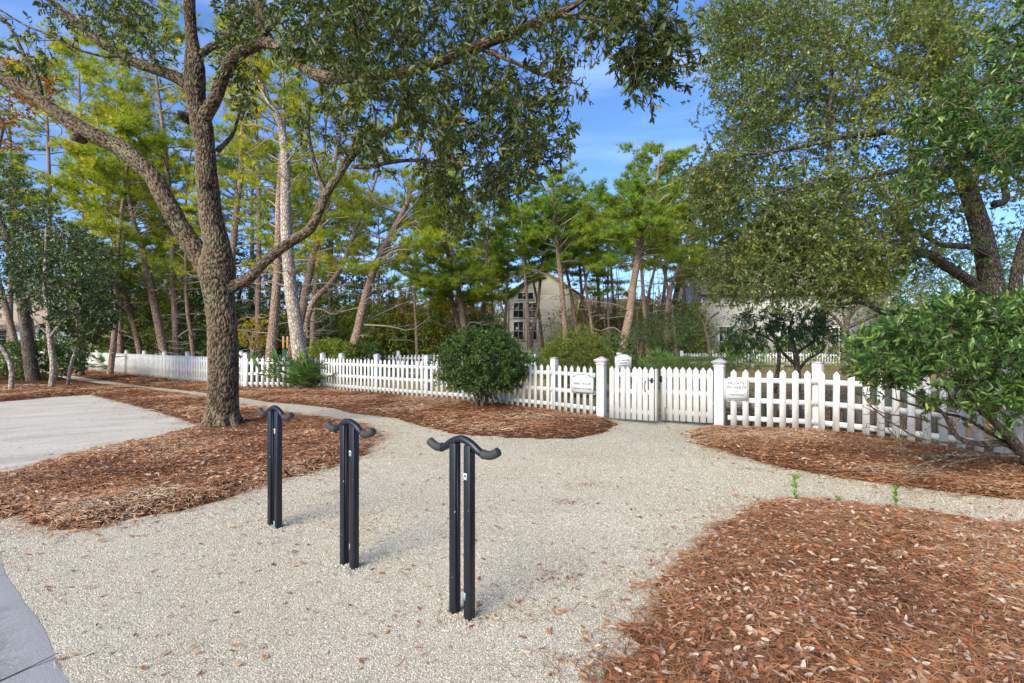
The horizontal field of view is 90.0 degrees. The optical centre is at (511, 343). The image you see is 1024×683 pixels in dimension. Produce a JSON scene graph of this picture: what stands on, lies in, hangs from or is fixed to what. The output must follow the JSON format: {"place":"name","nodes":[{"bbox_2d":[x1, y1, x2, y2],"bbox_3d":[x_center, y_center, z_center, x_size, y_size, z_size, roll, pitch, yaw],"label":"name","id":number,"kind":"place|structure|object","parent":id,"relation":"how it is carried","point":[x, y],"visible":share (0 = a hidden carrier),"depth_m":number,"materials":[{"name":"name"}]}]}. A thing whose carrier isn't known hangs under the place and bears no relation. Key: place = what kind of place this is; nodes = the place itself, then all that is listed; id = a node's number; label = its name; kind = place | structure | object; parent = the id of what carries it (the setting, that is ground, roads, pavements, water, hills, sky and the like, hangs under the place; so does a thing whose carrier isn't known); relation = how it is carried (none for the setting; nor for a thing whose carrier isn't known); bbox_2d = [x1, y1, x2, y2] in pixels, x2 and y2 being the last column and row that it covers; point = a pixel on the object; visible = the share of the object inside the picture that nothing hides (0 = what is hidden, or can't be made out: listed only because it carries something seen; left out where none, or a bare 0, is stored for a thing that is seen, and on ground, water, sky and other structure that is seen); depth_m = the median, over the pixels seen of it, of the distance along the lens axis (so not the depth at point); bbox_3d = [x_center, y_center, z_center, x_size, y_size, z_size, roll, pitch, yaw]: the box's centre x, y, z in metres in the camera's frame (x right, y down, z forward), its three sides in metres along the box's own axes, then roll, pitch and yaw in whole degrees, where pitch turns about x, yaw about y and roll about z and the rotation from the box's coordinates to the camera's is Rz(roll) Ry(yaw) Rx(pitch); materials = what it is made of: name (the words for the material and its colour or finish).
{"place":"outdoors","nodes":[
{"label":"outdoors","id":0,"kind":"place"},
{"bbox_2d":[0,557,67,682],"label":"street","id":1,"kind":"structure","parent":0,"point":[24,642],"depth_m":2.56,"materials":[{"name":"concrete"}]},
{"bbox_2d":[0,395,198,473],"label":"parking pad","id":2,"kind":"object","parent":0,"point":[64,425],"visible":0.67,"depth_m":9.36,"materials":[{"name":"concrete"}]},
{"bbox_2d":[0,369,1023,682],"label":"gravel path","id":3,"kind":"structure","parent":0,"point":[610,437],"depth_m":3.51,"materials":[{"name":"beige gravel"}]},
{"bbox_2d":[257,405,293,528],"bbox_3d":[-1.974,1.065,4.260,0.544,1.109,0.052,0,0,37],"label":"bicycle stand","id":4,"kind":"object","parent":3,"relation":"on","point":[275,415],"visible":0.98,"depth_m":4.22,"materials":[{"name":"paint"}]},
{"bbox_2d":[324,418,375,569],"bbox_3d":[-1.112,1.065,3.500,0.544,1.109,0.052,0,0,37],"label":"bicycle stand","id":5,"kind":"object","parent":3,"relation":"on","point":[349,495],"visible":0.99,"depth_m":3.46,"materials":[{"name":"paint"}]},
{"bbox_2d":[426,435,500,621],"bbox_3d":[-0.279,1.065,2.860,0.544,1.109,0.052,0,0,37],"label":"bicycle stand","id":6,"kind":"object","parent":3,"relation":"on","point":[472,448],"visible":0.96,"depth_m":2.85,"materials":[{"name":"paint"}]},
{"bbox_2d":[0,399,1018,682],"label":"leaf specks","id":7,"kind":"object","parent":3,"relation":"on","point":[528,651],"visible":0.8,"depth_m":3.11,"materials":[{"name":"brown plant"}]},
{"bbox_2d":[0,352,1023,448],"bbox_3d":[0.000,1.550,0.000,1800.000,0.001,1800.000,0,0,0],"label":"ground","id":8,"kind":"structure","parent":0,"point":[829,373],"depth_m":18.16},
{"bbox_2d":[0,151,44,337],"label":"pine tree","id":9,"kind":"object","parent":8,"relation":"on","point":[20,160],"visible":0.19,"depth_m":37.02,"materials":[{"name":"green plant"}]},
{"bbox_2d":[0,125,56,367],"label":"pine tree","id":10,"kind":"object","parent":8,"relation":"on","point":[12,330],"visible":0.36,"depth_m":29.41,"materials":[{"name":"green plant"}]},
{"bbox_2d":[0,37,60,361],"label":"pine tree","id":11,"kind":"object","parent":8,"relation":"on","point":[32,143],"visible":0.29,"depth_m":36.06,"materials":[{"name":"green plant"}]},
{"bbox_2d":[0,163,66,381],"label":"oak tree","id":12,"kind":"object","parent":8,"relation":"on","point":[30,362],"visible":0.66,"depth_m":19.43,"materials":[{"name":"green plant"}]},
{"bbox_2d":[0,54,67,152],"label":"tree","id":13,"kind":"object","parent":8,"relation":"on","point":[14,95],"visible":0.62,"depth_m":17.00,"materials":[{"name":"green plant"}]},
{"bbox_2d":[0,16,88,364],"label":"pine tree","id":14,"kind":"object","parent":8,"relation":"on","point":[49,143],"visible":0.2,"depth_m":33.63,"materials":[{"name":"green plant"}]},
{"bbox_2d":[7,22,134,341],"bbox_3d":[-26.041,-8.807,30.824,5.822,20.856,7.000,0,0,-38],"label":"pine tree","id":15,"kind":"object","parent":8,"relation":"on","point":[59,47],"visible":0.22,"depth_m":30.25,"materials":[{"name":"green plant"}]},
{"bbox_2d":[19,234,142,375],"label":"evergreen tree","id":16,"kind":"object","parent":8,"relation":"on","point":[121,280],"visible":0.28,"depth_m":23.80,"materials":[{"name":"green plant"}]},
{"bbox_2d":[23,127,154,351],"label":"pine tree","id":17,"kind":"object","parent":8,"relation":"on","point":[55,180],"visible":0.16,"depth_m":26.92,"materials":[{"name":"green plant"}]},
{"bbox_2d":[0,294,185,361],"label":"house","id":18,"kind":"structure","parent":8,"relation":"on","point":[36,317],"depth_m":44.92,"materials":[{"name":"beige"}]},
{"bbox_2d":[57,101,177,362],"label":"pine tree","id":19,"kind":"object","parent":8,"relation":"on","point":[138,344],"visible":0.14,"depth_m":27.86,"materials":[{"name":"green plant"}]},
{"bbox_2d":[41,0,194,352],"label":"pine tree","id":20,"kind":"object","parent":8,"relation":"on","point":[89,69],"visible":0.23,"depth_m":27.10,"materials":[{"name":"green plant"}]},
{"bbox_2d":[51,70,197,374],"bbox_3d":[-18.325,-5.256,23.831,4.553,13.974,5.767,5,-4,42],"label":"pine tree","id":21,"kind":"object","parent":8,"relation":"on","point":[96,160],"visible":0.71,"depth_m":23.13,"materials":[{"name":"green plant"}]},
{"bbox_2d":[50,75,202,355],"bbox_3d":[-17.891,-5.623,24.903,6.315,14.499,5.937,0,0,0],"label":"pine tree","id":22,"kind":"object","parent":8,"relation":"on","point":[162,345],"visible":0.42,"depth_m":24.79,"materials":[{"name":"green plant"}]},
{"bbox_2d":[38,350,242,385],"bbox_3d":[-22.475,0.980,27.693,34.281,1.380,0.198,0,0,38],"label":"picket fence","id":23,"kind":"object","parent":8,"relation":"on","point":[188,366],"visible":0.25,"depth_m":21.64,"materials":[{"name":"white paint"}]},
{"bbox_2d":[47,0,241,374],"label":"pine tree","id":24,"kind":"object","parent":8,"relation":"on","point":[171,36],"visible":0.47,"depth_m":25.20,"materials":[{"name":"green plant"}]},
{"bbox_2d":[123,275,186,354],"bbox_3d":[-21.087,-1.195,30.108,4.489,5.718,3.648,0,0,0],"label":"tall shrub","id":25,"kind":"object","parent":8,"relation":"on","point":[132,339],"visible":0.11,"depth_m":29.24,"materials":[{"name":"green plant"}]},
{"bbox_2d":[129,260,206,355],"bbox_3d":[-18.980,-1.702,29.014,5.022,6.693,3.587,0,0,0],"label":"tall shrub","id":26,"kind":"object","parent":8,"relation":"on","point":[160,296],"visible":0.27,"depth_m":28.32,"materials":[{"name":"green plant"}]},
{"bbox_2d":[117,138,245,336],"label":"pine tree","id":27,"kind":"object","parent":8,"relation":"on","point":[160,164],"visible":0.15,"depth_m":29.88,"materials":[{"name":"green plant"}]},
{"bbox_2d":[138,120,237,356],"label":"pine tree","id":28,"kind":"object","parent":8,"relation":"on","point":[177,289],"visible":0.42,"depth_m":24.95,"materials":[{"name":"green plant"}]},
{"bbox_2d":[0,368,380,529],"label":"straw bed","id":29,"kind":"object","parent":8,"relation":"on","point":[3,380],"visible":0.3,"depth_m":5.79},
{"bbox_2d":[0,339,94,380],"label":"hedge","id":30,"kind":"object","parent":29,"relation":"on","point":[15,348],"visible":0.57,"depth_m":20.27,"materials":[{"name":"green plant"}]},
{"bbox_2d":[0,206,127,386],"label":"bay tree","id":31,"kind":"object","parent":29,"relation":"on","point":[60,237],"visible":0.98,"depth_m":16.56,"materials":[{"name":"green plant"}]},
{"bbox_2d":[37,278,125,384],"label":"bay tree","id":32,"kind":"object","parent":29,"relation":"on","point":[105,315],"visible":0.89,"depth_m":16.87,"materials":[{"name":"green plant"}]},
{"bbox_2d":[164,274,248,368],"bbox_3d":[-16.714,-1.040,27.930,4.443,5.631,3.672,0,0,0],"label":"tall shrub","id":33,"kind":"object","parent":8,"relation":"on","point":[181,306],"visible":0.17,"depth_m":27.34,"materials":[{"name":"green plant"}]},
{"bbox_2d":[182,301,265,363],"bbox_3d":[-14.950,-0.264,26.970,3.961,4.095,3.761,0,0,0],"label":"woodland shrub","id":34,"kind":"object","parent":8,"relation":"on","point":[241,311],"visible":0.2,"depth_m":26.63,"materials":[{"name":"green plant"}]},
{"bbox_2d":[162,55,292,357],"bbox_3d":[-12.433,-5.975,23.121,5.622,15.194,5.234,0,0,43],"label":"pine tree","id":35,"kind":"object","parent":8,"relation":"on","point":[238,185],"visible":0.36,"depth_m":22.71,"materials":[{"name":"green plant"}]},
{"bbox_2d":[193,239,284,315],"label":"evergreen tree","id":36,"kind":"object","parent":8,"relation":"on","point":[240,291],"visible":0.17,"depth_m":29.86,"materials":[{"name":"green plant"}]},
{"bbox_2d":[169,2,319,371],"bbox_3d":[-12.703,-7.450,24.739,6.797,18.142,7.638,0,0,0],"label":"pine tree","id":37,"kind":"object","parent":8,"relation":"on","point":[297,201],"visible":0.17,"depth_m":24.97,"materials":[{"name":"green plant"}]},
{"bbox_2d":[189,120,308,310],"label":"pine tree","id":38,"kind":"object","parent":8,"relation":"on","point":[230,164],"visible":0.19,"depth_m":31.74,"materials":[{"name":"green plant"}]},
{"bbox_2d":[238,316,268,357],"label":"yellow tree","id":39,"kind":"object","parent":8,"relation":"on","point":[253,347],"visible":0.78,"depth_m":20.12,"materials":[{"name":"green plant"}]},
{"bbox_2d":[173,0,351,387],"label":"pine tree","id":40,"kind":"object","parent":8,"relation":"on","point":[294,316],"visible":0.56,"depth_m":16.56,"materials":[{"name":"green plant"}]},
{"bbox_2d":[226,42,332,381],"bbox_3d":[-8.825,-5.061,19.782,4.968,13.369,3.745,0,0,40],"label":"pine tree","id":41,"kind":"object","parent":8,"relation":"on","point":[272,332],"visible":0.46,"depth_m":19.45,"materials":[{"name":"green plant"}]},
{"bbox_2d":[242,353,318,386],"bbox_3d":[-7.710,0.980,17.110,2.587,1.380,0.198,0,0,2],"label":"picket fence","id":42,"kind":"object","parent":8,"relation":"on","point":[251,373],"visible":0.48,"depth_m":17.04,"materials":[{"name":"white paint"}]},
{"bbox_2d":[280,310,349,356],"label":"woodland shrub","id":43,"kind":"object","parent":8,"relation":"on","point":[321,324],"visible":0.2,"depth_m":28.59,"materials":[{"name":"green plant"}]},
{"bbox_2d":[231,45,406,352],"bbox_3d":[-9.400,-6.603,25.975,7.304,16.451,7.635,0,0,24],"label":"pine tree","id":44,"kind":"object","parent":8,"relation":"on","point":[315,286],"visible":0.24,"depth_m":25.93,"materials":[{"name":"green plant"}]},
{"bbox_2d":[307,336,362,382],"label":"clipped bush","id":45,"kind":"object","parent":8,"relation":"on","point":[345,345],"visible":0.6,"depth_m":19.88,"materials":[{"name":"green plant"}]},
{"bbox_2d":[291,185,378,361],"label":"evergreen tree","id":46,"kind":"object","parent":8,"relation":"on","point":[330,298],"visible":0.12,"depth_m":30.87,"materials":[{"name":"green plant"}]},
{"bbox_2d":[276,82,394,376],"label":"pine tree","id":47,"kind":"object","parent":8,"relation":"on","point":[346,213],"visible":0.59,"depth_m":20.10,"materials":[{"name":"green plant"}]},
{"bbox_2d":[267,143,405,347],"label":"pine tree","id":48,"kind":"object","parent":8,"relation":"on","point":[336,273],"visible":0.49,"depth_m":22.54,"materials":[{"name":"green plant"}]},
{"bbox_2d":[308,290,365,351],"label":"woodland shrub","id":49,"kind":"object","parent":8,"relation":"on","point":[336,307],"visible":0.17,"depth_m":31.57,"materials":[{"name":"green plant"}]},
{"bbox_2d":[58,369,617,438],"bbox_3d":[-17.648,1.488,24.170,49.814,0.165,4.380,0,0,38],"label":"straw bed","id":50,"kind":"object","parent":8,"relation":"on","point":[509,435],"visible":0.32,"depth_m":10.34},
{"bbox_2d":[273,347,348,388],"bbox_3d":[-6.476,0.767,16.425,2.266,1.479,2.206,0,0,37],"label":"palmetto","id":51,"kind":"object","parent":50,"relation":"on","point":[293,374],"visible":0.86,"depth_m":15.97,"materials":[{"name":"green plant"}]},
{"bbox_2d":[318,266,397,328],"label":"evergreen tree","id":52,"kind":"object","parent":8,"relation":"on","point":[348,277],"visible":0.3,"depth_m":33.40,"materials":[{"name":"green plant"}]},
{"bbox_2d":[0,0,729,427],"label":"oak tree","id":53,"kind":"object","parent":8,"relation":"on","point":[368,68],"visible":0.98,"depth_m":6.85,"materials":[{"name":"green plant"}]},
{"bbox_2d":[338,298,414,368],"bbox_3d":[-8.127,-0.509,30.858,4.679,4.547,3.855,0,0,0],"label":"woodland shrub","id":54,"kind":"object","parent":8,"relation":"on","point":[376,333],"visible":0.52,"depth_m":30.50,"materials":[{"name":"green plant"}]},
{"bbox_2d":[352,190,406,352],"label":"pine tree","id":55,"kind":"object","parent":8,"relation":"on","point":[381,215],"visible":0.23,"depth_m":31.14,"materials":[{"name":"green plant"}]},
{"bbox_2d":[306,77,475,380],"bbox_3d":[-4.882,-4.657,21.191,7.156,12.564,6.064,0,0,0],"label":"pine tree","id":56,"kind":"object","parent":8,"relation":"on","point":[424,239],"visible":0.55,"depth_m":20.66,"materials":[{"name":"green plant"}]},
{"bbox_2d":[369,289,434,364],"bbox_3d":[-7.521,-1.016,33.976,4.904,5.523,3.669,0,0,0],"label":"woodland shrub","id":57,"kind":"object","parent":8,"relation":"on","point":[399,308],"visible":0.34,"depth_m":33.47,"materials":[{"name":"green plant"}]},
{"bbox_2d":[378,204,445,360],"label":"pine tree","id":58,"kind":"object","parent":8,"relation":"on","point":[396,278],"visible":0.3,"depth_m":30.04,"materials":[{"name":"green plant"}]},
{"bbox_2d":[123,251,706,363],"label":"woods stems","id":59,"kind":"object","parent":8,"relation":"on","point":[610,310],"visible":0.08,"depth_m":38.86,"materials":[{"name":"plant"}]},
{"bbox_2d":[397,306,457,362],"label":"woodland shrub","id":60,"kind":"object","parent":8,"relation":"on","point":[426,327],"visible":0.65,"depth_m":32.43,"materials":[{"name":"green plant"}]},
{"bbox_2d":[399,175,484,347],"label":"pine tree","id":61,"kind":"object","parent":8,"relation":"on","point":[427,293],"visible":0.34,"depth_m":29.74,"materials":[{"name":"green plant"}]},
{"bbox_2d":[320,353,595,414],"bbox_3d":[-2.230,0.980,13.846,10.398,1.380,0.501,0,0,39],"label":"picket fence","id":62,"kind":"object","parent":8,"relation":"on","point":[553,372],"visible":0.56,"depth_m":13.75,"materials":[{"name":"white paint"}]},
{"bbox_2d":[412,156,508,352],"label":"pine tree","id":63,"kind":"object","parent":8,"relation":"on","point":[469,257],"visible":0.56,"depth_m":29.30,"materials":[{"name":"green plant"}]},
{"bbox_2d":[0,330,951,370],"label":"undergrowth","id":64,"kind":"object","parent":8,"relation":"on","point":[773,359],"visible":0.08,"depth_m":30.78,"materials":[{"name":"green plant"}]},
{"bbox_2d":[427,323,532,406],"bbox_3d":[-0.723,0.554,11.695,2.446,2.070,2.179,0,0,0],"label":"round bush","id":65,"kind":"object","parent":8,"relation":"on","point":[503,353],"visible":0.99,"depth_m":11.31,"materials":[{"name":"green plant"}]},
{"bbox_2d":[453,182,515,322],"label":"pine tree","id":66,"kind":"object","parent":8,"relation":"on","point":[492,248],"visible":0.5,"depth_m":32.80,"materials":[{"name":"green plant"}]},
{"bbox_2d":[462,223,521,324],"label":"pine tree","id":67,"kind":"object","parent":8,"relation":"on","point":[503,291],"visible":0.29,"depth_m":37.12,"materials":[{"name":"green plant"}]},
{"bbox_2d":[473,199,547,339],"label":"pine tree","id":68,"kind":"object","parent":8,"relation":"on","point":[514,267],"visible":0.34,"depth_m":35.73,"materials":[{"name":"green plant"}]},
{"bbox_2d":[0,365,1023,682],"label":"pine straw","id":69,"kind":"object","parent":8,"relation":"on","point":[356,399],"visible":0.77,"depth_m":3.90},
{"bbox_2d":[0,381,1023,682],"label":"fallen leaves","id":70,"kind":"object","parent":69,"relation":"on","point":[810,603],"visible":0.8,"depth_m":3.35,"materials":[{"name":"brown plant"}]},
{"bbox_2d":[493,182,564,365],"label":"pine tree","id":71,"kind":"object","parent":8,"relation":"on","point":[509,211],"visible":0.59,"depth_m":32.88,"materials":[{"name":"green plant"}]},
{"bbox_2d":[510,199,570,353],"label":"pine tree","id":72,"kind":"object","parent":8,"relation":"on","point":[524,252],"visible":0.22,"depth_m":33.56,"materials":[{"name":"green plant"}]},
{"bbox_2d":[502,272,584,360],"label":"house","id":73,"kind":"structure","parent":8,"relation":"on","point":[549,287],"depth_m":47.00,"materials":[{"name":"beige"}]},
{"bbox_2d":[508,160,606,359],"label":"pine tree","id":74,"kind":"object","parent":8,"relation":"on","point":[545,201],"visible":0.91,"depth_m":30.57,"materials":[{"name":"green plant"}]},
{"bbox_2d":[547,191,611,351],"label":"pine tree","id":75,"kind":"object","parent":8,"relation":"on","point":[592,215],"visible":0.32,"depth_m":32.53,"materials":[{"name":"green plant"}]},
{"bbox_2d":[593,356,609,417],"bbox_3d":[1.800,0.960,10.280,0.244,1.420,0.244,0,0,36],"label":"gate post","id":76,"kind":"object","parent":8,"relation":"on","point":[601,363],"visible":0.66,"depth_m":10.22,"materials":[{"name":"white paint"}]},
{"bbox_2d":[609,366,657,420],"bbox_3d":[2.308,0.953,9.851,0.966,1.035,0.187,0,0,34],"label":"gate leaf","id":77,"kind":"object","parent":76,"relation":"attached to","point":[636,411],"visible":1,"depth_m":9.82,"materials":[{"name":"white paint"}]},
{"bbox_2d":[581,215,644,361],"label":"pine tree","id":78,"kind":"object","parent":8,"relation":"on","point":[607,282],"visible":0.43,"depth_m":35.39,"materials":[{"name":"green plant"}]},
{"bbox_2d":[590,331,638,379],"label":"dark bush","id":79,"kind":"object","parent":8,"relation":"on","point":[614,338],"visible":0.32,"depth_m":19.25,"materials":[{"name":"green plant"}]},
{"bbox_2d":[581,140,707,370],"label":"pine tree","id":80,"kind":"object","parent":8,"relation":"on","point":[643,220],"visible":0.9,"depth_m":26.09,"materials":[{"name":"green plant"}]},
{"bbox_2d":[614,178,682,363],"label":"pine tree","id":81,"kind":"object","parent":8,"relation":"on","point":[643,302],"visible":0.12,"depth_m":32.81,"materials":[{"name":"green plant"}]},
{"bbox_2d":[630,309,705,355],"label":"bush","id":82,"kind":"object","parent":8,"relation":"on","point":[658,335],"visible":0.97,"depth_m":29.59,"materials":[{"name":"green plant"}]},
{"bbox_2d":[625,187,729,350],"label":"pine tree","id":83,"kind":"object","parent":8,"relation":"on","point":[671,281],"visible":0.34,"depth_m":30.87,"materials":[{"name":"green plant"}]},
{"bbox_2d":[654,298,719,361],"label":"woodland shrub","id":84,"kind":"object","parent":8,"relation":"on","point":[682,302],"visible":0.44,"depth_m":37.54,"materials":[{"name":"green plant"}]},
{"bbox_2d":[643,356,737,389],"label":"hedge","id":85,"kind":"object","parent":8,"relation":"on","point":[695,359],"visible":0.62,"depth_m":16.02,"materials":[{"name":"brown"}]},
{"bbox_2d":[711,358,727,425],"bbox_3d":[3.740,0.960,9.220,0.244,1.420,0.244,0,0,36],"label":"gate post","id":86,"kind":"object","parent":8,"relation":"on","point":[719,365],"visible":0.69,"depth_m":9.16,"materials":[{"name":"white paint"}]},
{"bbox_2d":[659,366,713,422],"bbox_3d":[3.266,1.028,9.616,0.999,1.185,0.078,0,0,36],"label":"gate leaf","id":87,"kind":"object","parent":86,"relation":"attached to","point":[672,411],"visible":0.95,"depth_m":9.57,"materials":[{"name":"white paint"}]},
{"bbox_2d":[714,302,850,392],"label":"tree","id":88,"kind":"object","parent":8,"relation":"on","point":[814,333],"visible":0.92,"depth_m":11.94,"materials":[{"name":"green plant"}]},
{"bbox_2d":[672,248,897,363],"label":"house","id":89,"kind":"structure","parent":8,"relation":"on","point":[724,323],"depth_m":39.06,"materials":[{"name":"grey"}]},
{"bbox_2d":[603,500,1023,682],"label":"straw bed","id":90,"kind":"object","parent":8,"relation":"on","point":[820,631],"visible":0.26,"depth_m":2.93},
{"bbox_2d":[664,0,1023,415],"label":"oak tree","id":91,"kind":"object","parent":8,"relation":"on","point":[811,223],"visible":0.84,"depth_m":8.91,"materials":[{"name":"green plant"}]},
{"bbox_2d":[690,427,1023,499],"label":"straw bed","id":92,"kind":"object","parent":8,"relation":"on","point":[903,476],"visible":0.3,"depth_m":6.04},
{"bbox_2d":[838,280,1023,477],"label":"bay bush","id":93,"kind":"object","parent":92,"relation":"on","point":[909,333],"visible":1,"depth_m":5.03,"materials":[{"name":"green plant"}]},
{"bbox_2d":[798,273,931,374],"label":"oak tree","id":94,"kind":"object","parent":8,"relation":"on","point":[847,325],"visible":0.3,"depth_m":25.92,"materials":[{"name":"green plant"}]},
{"bbox_2d":[728,361,1023,453],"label":"picket fence","id":95,"kind":"object","parent":8,"relation":"on","point":[818,403],"visible":0.52,"depth_m":8.34,"materials":[{"name":"white paint"}]},
{"bbox_2d":[724,378,748,399],"bbox_3d":[3.964,0.803,9.048,0.400,0.370,0.029,0,0,24],"label":"sign","id":96,"kind":"object","parent":95,"relation":"attached to","point":[736,389],"visible":1,"depth_m":9.04,"materials":[{"name":"white"}]},
{"bbox_2d":[864,238,976,320],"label":"evergreen tree","id":97,"kind":"object","parent":8,"relation":"on","point":[948,284],"visible":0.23,"depth_m":31.68,"materials":[{"name":"green plant"}]},
{"bbox_2d":[882,0,1023,219],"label":"bay tree","id":98,"kind":"object","parent":8,"relation":"on","point":[968,138],"visible":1,"depth_m":6.52,"materials":[{"name":"green plant"}]},
{"bbox_2d":[922,212,1020,329],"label":"evergreen tree","id":99,"kind":"object","parent":8,"relation":"on","point":[969,254],"visible":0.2,"depth_m":35.69,"materials":[{"name":"green plant"}]},
{"bbox_2d":[0,0,1023,340],"label":"sky","id":100,"kind":"structure","parent":0,"point":[604,124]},
{"bbox_2d":[335,376,713,413],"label":"lawn","id":101,"kind":"structure","parent":0,"point":[544,392],"depth_m":15.86,"materials":[{"name":"green plant"}]},
{"bbox_2d":[537,320,615,397],"bbox_3d":[1.854,0.458,14.581,2.352,2.257,2.078,0,0,0],"label":"light bush","id":102,"kind":"object","parent":101,"relation":"on","point":[561,348],"visible":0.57,"depth_m":14.25,"materials":[{"name":"green plant"}]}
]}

